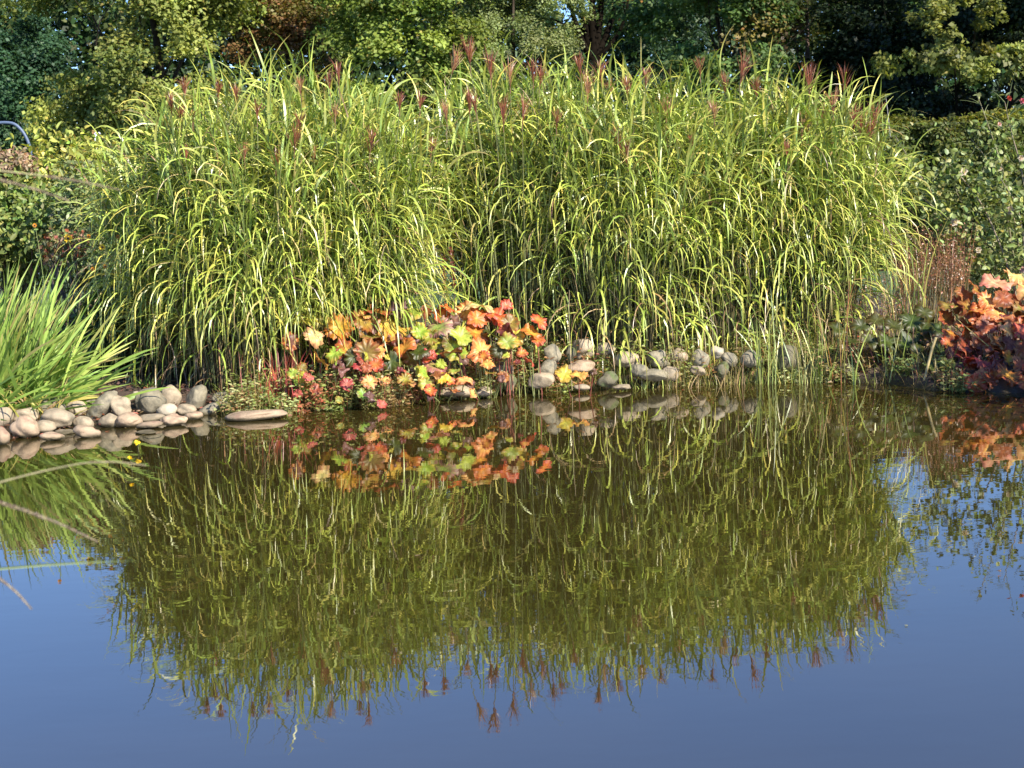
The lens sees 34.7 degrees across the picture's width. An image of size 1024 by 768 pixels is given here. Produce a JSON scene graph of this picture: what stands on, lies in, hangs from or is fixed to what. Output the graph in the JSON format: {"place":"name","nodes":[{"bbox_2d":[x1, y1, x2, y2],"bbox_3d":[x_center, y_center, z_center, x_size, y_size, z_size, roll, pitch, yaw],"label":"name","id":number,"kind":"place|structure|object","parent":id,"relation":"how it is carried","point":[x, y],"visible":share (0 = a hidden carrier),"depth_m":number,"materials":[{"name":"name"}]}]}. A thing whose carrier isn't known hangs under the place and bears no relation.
{"place":"outdoors","nodes":[
{"label":"outdoors","id":0,"kind":"place"},
{"bbox_2d":[0,178,68,201],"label":"fountain grass","id":1,"kind":"object","parent":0,"point":[6,181],"depth_m":3.27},
{"bbox_2d":[0,501,97,542],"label":"fountain grass","id":2,"kind":"object","parent":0,"point":[5,504],"depth_m":3.25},
{"bbox_2d":[0,170,119,190],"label":"fountain grass","id":3,"kind":"object","parent":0,"point":[55,177],"depth_m":3.37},
{"bbox_2d":[0,560,136,569],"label":"wild grass","id":4,"kind":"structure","parent":0,"point":[24,566],"depth_m":3.27,"materials":[{"name":"green plant"}]},
{"bbox_2d":[0,461,145,482],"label":"fountain grass","id":5,"kind":"object","parent":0,"point":[68,466],"depth_m":3.24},
{"bbox_2d":[10,0,1005,116],"label":"sky","id":6,"kind":"structure","parent":0,"point":[568,13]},
{"bbox_2d":[0,382,1023,767],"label":"water","id":7,"kind":"structure","parent":0,"point":[440,584],"depth_m":6.79,"materials":[{"name":"liquid"}]},
{"bbox_2d":[0,426,9,444],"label":"boulder","id":8,"kind":"object","parent":7,"relation":"on","point":[4,436],"visible":1,"depth_m":11.24,"materials":[{"name":"stone"}]},
{"bbox_2d":[39,431,64,440],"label":"boulder","id":9,"kind":"object","parent":7,"relation":"on","point":[50,436],"visible":1,"depth_m":11.35,"materials":[{"name":"stone"}]},
{"bbox_2d":[73,425,100,437],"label":"boulder","id":10,"kind":"object","parent":7,"relation":"on","point":[84,431],"visible":1,"depth_m":11.43,"materials":[{"name":"stone"}]},
{"bbox_2d":[115,412,142,426],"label":"boulder","id":11,"kind":"object","parent":7,"relation":"on","point":[129,419],"visible":0.94,"depth_m":11.87,"materials":[{"name":"stone"}]},
{"bbox_2d":[136,421,162,427],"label":"boulder","id":12,"kind":"object","parent":7,"relation":"on","point":[151,424],"visible":1,"depth_m":11.78,"materials":[{"name":"stone"}]},
{"bbox_2d":[159,413,187,425],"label":"boulder","id":13,"kind":"object","parent":7,"relation":"on","point":[173,419],"visible":1,"depth_m":11.86,"materials":[{"name":"stone"}]},
{"bbox_2d":[185,385,206,407],"bbox_3d":[-2.443,0.128,12.680,0.181,0.244,0.212,-2,7,0],"label":"boulder","id":14,"kind":"object","parent":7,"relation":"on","point":[196,397],"visible":0.7,"depth_m":12.61,"materials":[{"name":"grey stone"}]},
{"bbox_2d":[224,409,287,421],"bbox_3d":[-1.893,0.225,12.108,0.459,0.079,0.288,-4,7,-13],"label":"boulder","id":15,"kind":"object","parent":7,"relation":"in","point":[251,415],"visible":1,"depth_m":11.99,"materials":[{"name":"stone"}]},
{"bbox_2d":[0,205,1023,437],"bbox_3d":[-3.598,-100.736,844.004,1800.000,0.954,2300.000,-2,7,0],"label":"ground","id":16,"kind":"structure","parent":0,"point":[1001,387],"depth_m":13.21,"materials":[{"name":"soil"}]},
{"bbox_2d":[0,407,13,427],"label":"boulder","id":17,"kind":"object","parent":16,"relation":"on","point":[7,413],"visible":0.93,"depth_m":11.80,"materials":[{"name":"beige stone"}]},
{"bbox_2d":[0,145,39,332],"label":"faded flower bush","id":18,"kind":"object","parent":16,"relation":"on","point":[9,161],"visible":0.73,"depth_m":17.68,"materials":[{"name":"brown plant"}]},
{"bbox_2d":[9,415,39,437],"bbox_3d":[-3.431,0.303,11.568,0.192,0.167,0.174,0,7,17],"label":"boulder","id":19,"kind":"object","parent":16,"relation":"on","point":[24,426],"visible":1,"depth_m":11.51,"materials":[{"name":"stone"}]},
{"bbox_2d":[13,407,38,421],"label":"boulder","id":20,"kind":"object","parent":16,"relation":"on","point":[34,414],"visible":0.59,"depth_m":11.87,"materials":[{"name":"beige stone"}]},
{"bbox_2d":[0,3,85,168],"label":"spruce green tree","id":21,"kind":"object","parent":16,"relation":"on","point":[24,68],"visible":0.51,"depth_m":57.31,"materials":[{"name":"green plant"}]},
{"bbox_2d":[0,374,87,419],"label":"sedge","id":22,"kind":"object","parent":16,"relation":"on","point":[36,405],"visible":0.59,"depth_m":12.08,"materials":[{"name":"green plant"}]},
{"bbox_2d":[37,420,56,432],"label":"boulder","id":23,"kind":"object","parent":16,"relation":"on","point":[46,426],"visible":0.69,"depth_m":11.65,"materials":[{"name":"beige stone"}]},
{"bbox_2d":[0,121,97,327],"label":"leafy shrub","id":24,"kind":"object","parent":16,"relation":"on","point":[43,151],"visible":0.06,"depth_m":18.86,"materials":[{"name":"green plant"}]},
{"bbox_2d":[0,165,99,336],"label":"leafy shrub","id":25,"kind":"object","parent":16,"relation":"on","point":[23,215],"visible":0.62,"depth_m":16.95,"materials":[{"name":"green plant"}]},
{"bbox_2d":[39,397,65,412],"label":"boulder","id":26,"kind":"object","parent":16,"relation":"on","point":[45,407],"visible":0.49,"depth_m":12.14,"materials":[{"name":"grey stone"}]},
{"bbox_2d":[39,408,74,427],"bbox_3d":[-3.281,0.243,11.805,0.264,0.139,0.213,-2,7,0],"label":"boulder","id":27,"kind":"object","parent":16,"relation":"on","point":[59,417],"visible":0.89,"depth_m":11.73,"materials":[{"name":"beige stone"}]},
{"bbox_2d":[33,221,94,361],"bbox_3d":[-3.967,-0.779,14.568,0.517,1.338,0.674,-2,7,0],"label":"red plant","id":28,"kind":"object","parent":16,"relation":"on","point":[49,243],"visible":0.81,"depth_m":14.45,"materials":[{"name":"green plant"}]},
{"bbox_2d":[66,400,86,415],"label":"boulder","id":29,"kind":"object","parent":16,"relation":"on","point":[74,404],"visible":0.78,"depth_m":12.21,"materials":[{"name":"beige stone"}]},
{"bbox_2d":[72,416,93,427],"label":"boulder","id":30,"kind":"object","parent":16,"relation":"on","point":[83,420],"visible":0.57,"depth_m":11.82,"materials":[{"name":"beige stone"}]},
{"bbox_2d":[37,158,132,346],"bbox_3d":[-4.199,-1.301,16.497,1.333,1.914,1.564,-2,7,0],"label":"feathery shrub","id":31,"kind":"object","parent":16,"relation":"on","point":[63,211],"visible":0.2,"depth_m":16.18,"materials":[{"name":"green plant"}]},
{"bbox_2d":[0,256,181,420],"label":"montbretia","id":32,"kind":"object","parent":16,"relation":"on","point":[26,359],"visible":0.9,"depth_m":12.20,"materials":[{"name":"green plant"}]},
{"bbox_2d":[38,131,144,333],"bbox_3d":[-4.469,-1.628,17.887,1.204,2.253,1.200,-2,7,0],"label":"leafy shrub","id":33,"kind":"object","parent":16,"relation":"on","point":[69,154],"visible":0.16,"depth_m":17.62,"materials":[{"name":"green plant"}]},
{"bbox_2d":[60,305,138,371],"bbox_3d":[-3.560,-0.416,14.210,0.723,0.671,0.670,-4,7,-18],"label":"montbretia","id":34,"kind":"object","parent":16,"relation":"on","point":[95,370],"visible":0.16,"depth_m":14.18,"materials":[{"name":"green plant"}]},
{"bbox_2d":[86,390,117,418],"bbox_3d":[-3.055,0.173,12.264,0.250,0.251,0.292,-2,7,0],"label":"boulder","id":35,"kind":"object","parent":16,"relation":"on","point":[105,399],"visible":0.63,"depth_m":12.15,"materials":[{"name":"grey stone"}]},
{"bbox_2d":[98,413,117,427],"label":"boulder","id":36,"kind":"object","parent":16,"relation":"on","point":[108,420],"visible":0.96,"depth_m":11.90,"materials":[{"name":"beige stone"}]},
{"bbox_2d":[60,276,158,377],"bbox_3d":[-3.248,-0.508,14.283,1.411,0.942,1.260,-2,7,0],"label":"leafy shrub","id":37,"kind":"object","parent":16,"relation":"on","point":[105,345],"visible":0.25,"depth_m":14.01,"materials":[{"name":"green plant"}]},
{"bbox_2d":[110,395,131,415],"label":"boulder","id":38,"kind":"object","parent":16,"relation":"on","point":[119,405],"visible":0.82,"depth_m":12.15,"materials":[{"name":"beige stone"}]},
{"bbox_2d":[0,0,271,203],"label":"hornbeam tree","id":39,"kind":"object","parent":16,"relation":"on","point":[193,21],"visible":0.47,"depth_m":47.60,"materials":[{"name":"green plant"}]},
{"bbox_2d":[135,387,166,413],"bbox_3d":[-2.752,0.128,12.465,0.232,0.209,0.212,-2,7,0],"label":"boulder","id":40,"kind":"object","parent":16,"relation":"on","point":[150,402],"visible":0.9,"depth_m":12.39,"materials":[{"name":"grey stone"}]},
{"bbox_2d":[140,413,164,421],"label":"boulder","id":41,"kind":"object","parent":16,"relation":"on","point":[152,417],"visible":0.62,"depth_m":12.13,"materials":[{"name":"beige stone"}]},
{"bbox_2d":[156,403,176,415],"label":"boulder","id":42,"kind":"object","parent":16,"relation":"on","point":[167,409],"visible":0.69,"depth_m":12.32,"materials":[{"name":"stone"}]},
{"bbox_2d":[161,384,181,404],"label":"boulder","id":43,"kind":"object","parent":16,"relation":"on","point":[172,394],"visible":0.63,"depth_m":12.61,"materials":[{"name":"beige stone"}]},
{"bbox_2d":[51,73,292,385],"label":"silver grass","id":44,"kind":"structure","parent":16,"relation":"on","point":[102,212],"depth_m":13.22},
{"bbox_2d":[176,404,196,414],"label":"boulder","id":45,"kind":"object","parent":16,"relation":"on","point":[183,409],"visible":0.81,"depth_m":12.37,"materials":[{"name":"beige stone"}]},
{"bbox_2d":[199,402,220,414],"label":"boulder","id":46,"kind":"object","parent":16,"relation":"on","point":[208,409],"visible":0.81,"depth_m":12.40,"materials":[{"name":"grey stone"}]},
{"bbox_2d":[75,31,414,401],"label":"silver grass","id":47,"kind":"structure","parent":16,"relation":"on","point":[253,340],"depth_m":12.66,"materials":[{"name":"plant"}]},
{"bbox_2d":[238,347,329,406],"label":"rush","id":48,"kind":"object","parent":16,"relation":"on","point":[285,381],"visible":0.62,"depth_m":12.55,"materials":[{"name":"green plant"}]},
{"bbox_2d":[219,0,350,136],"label":"beech tree","id":49,"kind":"object","parent":16,"relation":"on","point":[294,19],"visible":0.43,"depth_m":52.44,"materials":[{"name":"green plant"}]},
{"bbox_2d":[170,31,431,361],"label":"silver grass","id":50,"kind":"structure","parent":16,"relation":"on","point":[300,83],"depth_m":13.84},
{"bbox_2d":[264,0,395,107],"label":"lime tree","id":51,"kind":"object","parent":16,"relation":"on","point":[365,24],"visible":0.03,"depth_m":56.48,"materials":[{"name":"green plant"}]},
{"bbox_2d":[281,303,391,407],"bbox_3d":[-1.353,-0.199,12.585,0.862,0.784,0.781,-2,7,0],"label":"umbrella plant","id":52,"kind":"object","parent":16,"relation":"on","point":[365,356],"visible":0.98,"depth_m":12.56,"materials":[{"name":"orange plant"}]},
{"bbox_2d":[216,46,508,393],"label":"silver grass","id":53,"kind":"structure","parent":16,"relation":"on","point":[408,195],"depth_m":12.81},
{"bbox_2d":[303,0,531,179],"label":"maple tree","id":54,"kind":"object","parent":16,"relation":"on","point":[377,45],"visible":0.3,"depth_m":48.03,"materials":[{"name":"green plant"}]},
{"bbox_2d":[373,301,471,402],"bbox_3d":[-0.726,-0.210,12.681,0.868,0.847,0.695,-2,7,0],"label":"umbrella plant","id":55,"kind":"object","parent":16,"relation":"on","point":[416,352],"visible":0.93,"depth_m":12.71,"materials":[{"name":"orange plant"}]},
{"bbox_2d":[444,299,524,399],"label":"umbrella plant","id":56,"kind":"object","parent":16,"relation":"on","point":[475,317],"visible":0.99,"depth_m":12.82,"materials":[{"name":"orange plant"}]},
{"bbox_2d":[0,0,1023,152],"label":"woodland","id":57,"kind":"object","parent":16,"relation":"on","point":[77,30],"visible":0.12,"depth_m":71.70,"materials":[{"name":"green plant"}]},
{"bbox_2d":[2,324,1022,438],"bbox_3d":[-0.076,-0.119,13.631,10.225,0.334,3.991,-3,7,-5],"label":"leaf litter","id":58,"kind":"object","parent":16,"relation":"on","point":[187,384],"visible":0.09,"depth_m":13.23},
{"bbox_2d":[433,0,600,161],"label":"willow tree","id":59,"kind":"object","parent":16,"relation":"on","point":[512,9],"visible":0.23,"depth_m":54.02,"materials":[{"name":"green plant"}]},
{"bbox_2d":[391,19,667,366],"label":"silver grass","id":60,"kind":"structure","parent":16,"relation":"on","point":[497,275],"depth_m":13.43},
{"bbox_2d":[515,314,546,396],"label":"umbrella plant","id":61,"kind":"object","parent":16,"relation":"on","point":[537,338],"visible":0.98,"depth_m":12.82,"materials":[{"name":"orange plant"}]},
{"bbox_2d":[555,364,596,396],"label":"umbrella plant","id":62,"kind":"object","parent":16,"relation":"on","point":[564,374],"visible":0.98,"depth_m":12.56,"materials":[{"name":"yellow plant"}]},
{"bbox_2d":[572,339,593,359],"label":"boulder","id":63,"kind":"object","parent":16,"relation":"on","point":[585,347],"visible":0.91,"depth_m":13.20,"materials":[{"name":"beige stone"}]},
{"bbox_2d":[501,0,682,119],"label":"forked tree","id":64,"kind":"object","parent":16,"relation":"on","point":[594,41],"visible":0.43,"depth_m":55.85,"materials":[{"name":"green plant"}]},
{"bbox_2d":[211,312,987,417],"bbox_3d":[0.564,-0.214,13.134,6.029,0.593,2.340,-2,7,0],"label":"ground cover","id":65,"kind":"object","parent":16,"relation":"on","point":[394,395],"visible":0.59,"depth_m":12.92,"materials":[{"name":"green plant"}]},
{"bbox_2d":[438,385,475,397],"bbox_3d":[-0.432,0.060,12.846,0.305,0.103,0.239,2,8,28],"label":"boulder","id":66,"kind":"object","parent":65,"relation":"on","point":[464,393],"visible":0.66,"depth_m":12.77,"materials":[{"name":"beige stone"}]},
{"bbox_2d":[528,372,554,387],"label":"boulder","id":67,"kind":"object","parent":65,"relation":"on","point":[543,380],"visible":0.98,"depth_m":12.89,"materials":[{"name":"beige stone"}]},
{"bbox_2d":[537,359,556,373],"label":"boulder","id":68,"kind":"object","parent":65,"relation":"on","point":[548,366],"visible":0.73,"depth_m":12.99,"materials":[{"name":"grey stone"}]},
{"bbox_2d":[544,344,561,362],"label":"boulder","id":69,"kind":"object","parent":65,"relation":"on","point":[551,351],"visible":0.73,"depth_m":13.14,"materials":[{"name":"grey stone"}]},
{"bbox_2d":[564,345,575,363],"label":"boulder","id":70,"kind":"object","parent":65,"relation":"on","point":[573,352],"visible":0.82,"depth_m":13.21,"materials":[{"name":"stone"}]},
{"bbox_2d":[568,360,594,372],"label":"boulder","id":71,"kind":"object","parent":65,"relation":"on","point":[581,366],"visible":0.76,"depth_m":13.03,"materials":[{"name":"stone"}]},
{"bbox_2d":[595,342,615,359],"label":"boulder","id":72,"kind":"object","parent":65,"relation":"on","point":[607,347],"visible":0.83,"depth_m":13.25,"materials":[{"name":"beige stone"}]},
{"bbox_2d":[597,371,617,387],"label":"boulder","id":73,"kind":"object","parent":65,"relation":"on","point":[609,379],"visible":1,"depth_m":12.95,"materials":[{"name":"stone"}]},
{"bbox_2d":[613,351,640,367],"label":"boulder","id":74,"kind":"object","parent":65,"relation":"on","point":[632,359],"visible":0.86,"depth_m":13.17,"materials":[{"name":"beige stone"}]},
{"bbox_2d":[638,369,668,380],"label":"boulder","id":75,"kind":"object","parent":65,"relation":"on","point":[655,375],"visible":0.94,"depth_m":12.98,"materials":[{"name":"grey stone"}]},
{"bbox_2d":[629,364,647,376],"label":"boulder","id":76,"kind":"object","parent":75,"relation":"on","point":[640,368],"visible":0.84,"depth_m":13.05,"materials":[{"name":"grey stone"}]},
{"bbox_2d":[646,350,669,367],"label":"boulder","id":77,"kind":"object","parent":65,"relation":"on","point":[661,354],"visible":0.94,"depth_m":13.14,"materials":[{"name":"grey stone"}]},
{"bbox_2d":[663,366,678,380],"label":"boulder","id":78,"kind":"object","parent":65,"relation":"on","point":[670,370],"visible":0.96,"depth_m":13.04,"materials":[{"name":"beige stone"}]},
{"bbox_2d":[667,348,687,362],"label":"boulder","id":79,"kind":"object","parent":65,"relation":"on","point":[681,354],"visible":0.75,"depth_m":13.20,"materials":[{"name":"beige stone"}]},
{"bbox_2d":[691,349,709,368],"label":"boulder","id":80,"kind":"object","parent":65,"relation":"on","point":[699,355],"visible":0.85,"depth_m":13.15,"materials":[{"name":"grey stone"}]},
{"bbox_2d":[715,361,728,378],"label":"boulder","id":81,"kind":"object","parent":65,"relation":"on","point":[719,372],"visible":0.95,"depth_m":13.10,"materials":[{"name":"stone"}]},
{"bbox_2d":[721,352,737,367],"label":"boulder","id":82,"kind":"object","parent":65,"relation":"on","point":[730,359],"visible":0.95,"depth_m":13.19,"materials":[{"name":"grey stone"}]},
{"bbox_2d":[740,350,762,367],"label":"boulder","id":83,"kind":"object","parent":65,"relation":"on","point":[749,357],"visible":0.89,"depth_m":13.15,"materials":[{"name":"grey stone"}]},
{"bbox_2d":[461,40,808,389],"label":"silver grass","id":84,"kind":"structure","parent":16,"relation":"on","point":[615,301],"depth_m":13.14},
{"bbox_2d":[596,0,719,137],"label":"conifer tree","id":85,"kind":"object","parent":16,"relation":"on","point":[625,47],"visible":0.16,"depth_m":58.51,"materials":[{"name":"green plant"}]},
{"bbox_2d":[639,342,711,388],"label":"rush","id":86,"kind":"object","parent":16,"relation":"on","point":[667,381],"visible":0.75,"depth_m":13.07,"materials":[{"name":"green plant"}]},
{"bbox_2d":[605,0,825,131],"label":"oak tree","id":87,"kind":"object","parent":16,"relation":"on","point":[762,16],"visible":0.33,"depth_m":50.18,"materials":[{"name":"green plant"}]},
{"bbox_2d":[600,24,883,374],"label":"silver grass","id":88,"kind":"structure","parent":16,"relation":"on","point":[731,313],"depth_m":13.41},
{"bbox_2d":[735,296,800,384],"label":"rush","id":89,"kind":"object","parent":16,"relation":"on","point":[760,371],"visible":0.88,"depth_m":13.05,"materials":[{"name":"green plant"}]},
{"bbox_2d":[761,325,814,383],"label":"rush","id":90,"kind":"object","parent":16,"relation":"on","point":[805,376],"visible":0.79,"depth_m":13.01,"materials":[{"name":"green plant"}]},
{"bbox_2d":[774,345,802,375],"bbox_3d":[2.228,-0.182,13.198,0.227,0.270,0.210,-2,7,0],"label":"boulder","id":91,"kind":"object","parent":16,"relation":"on","point":[789,348],"visible":0.75,"depth_m":13.13,"materials":[{"name":"stone"}]},
{"bbox_2d":[783,314,849,383],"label":"rush","id":92,"kind":"object","parent":16,"relation":"on","point":[816,373],"visible":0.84,"depth_m":12.99,"materials":[{"name":"green plant"}]},
{"bbox_2d":[738,0,896,114],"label":"ash tree","id":93,"kind":"object","parent":16,"relation":"on","point":[810,5],"visible":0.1,"depth_m":52.55,"materials":[{"name":"green plant"}]},
{"bbox_2d":[680,55,955,361],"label":"silver grass","id":94,"kind":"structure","parent":16,"relation":"on","point":[850,245],"depth_m":13.53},
{"bbox_2d":[801,255,862,382],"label":"rush","id":95,"kind":"object","parent":16,"relation":"on","point":[844,330],"visible":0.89,"depth_m":12.92,"materials":[{"name":"green plant"}]},
{"bbox_2d":[802,265,910,345],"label":"wild grass","id":96,"kind":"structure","parent":16,"relation":"on","point":[882,305],"depth_m":13.79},
{"bbox_2d":[840,302,875,384],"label":"rush","id":97,"kind":"object","parent":16,"relation":"on","point":[854,378],"visible":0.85,"depth_m":12.80,"materials":[{"name":"green plant"}]},
{"bbox_2d":[851,310,914,381],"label":"rush","id":98,"kind":"object","parent":16,"relation":"on","point":[886,373],"visible":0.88,"depth_m":12.83,"materials":[{"name":"green plant"}]},
{"bbox_2d":[827,303,942,370],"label":"umbrella plant","id":99,"kind":"object","parent":16,"relation":"on","point":[922,314],"visible":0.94,"depth_m":13.05,"materials":[{"name":"green plant"}]},
{"bbox_2d":[796,0,1000,129],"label":"yew tree","id":100,"kind":"object","parent":16,"relation":"on","point":[865,29],"visible":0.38,"depth_m":50.62,"materials":[{"name":"green plant"}]},
{"bbox_2d":[790,104,1023,270],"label":"clipped hedge","id":101,"kind":"object","parent":16,"relation":"on","point":[944,132],"visible":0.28,"depth_m":23.80,"materials":[{"name":"green plant"}]},
{"bbox_2d":[871,201,949,341],"bbox_3d":[3.289,-0.917,13.469,0.666,1.234,0.400,0,7,17],"label":"rush","id":102,"kind":"object","parent":16,"relation":"on","point":[913,275],"visible":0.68,"depth_m":13.42,"materials":[{"name":"brown plant"}]},
{"bbox_2d":[869,0,1023,118],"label":"sycamore tree","id":103,"kind":"object","parent":16,"relation":"on","point":[971,66],"visible":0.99,"depth_m":36.96,"materials":[{"name":"green plant"}]},
{"bbox_2d":[880,61,1023,323],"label":"rose bush","id":104,"kind":"object","parent":16,"relation":"on","point":[1006,192],"visible":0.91,"depth_m":14.67,"materials":[{"name":"green plant"}]},
{"bbox_2d":[907,0,1023,129],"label":"yew tree","id":105,"kind":"object","parent":16,"relation":"on","point":[1014,9],"visible":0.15,"depth_m":51.57,"materials":[{"name":"green plant"}]},
{"bbox_2d":[921,269,1023,391],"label":"umbrella plant","id":106,"kind":"object","parent":16,"relation":"on","point":[985,315],"visible":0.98,"depth_m":12.89,"materials":[{"name":"red plant"}]},
{"bbox_2d":[873,218,985,331],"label":"red grass","id":107,"kind":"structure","parent":0,"point":[940,290],"depth_m":14.52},
{"bbox_2d":[928,239,1022,324],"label":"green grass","id":108,"kind":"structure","parent":0,"point":[991,292],"depth_m":15.13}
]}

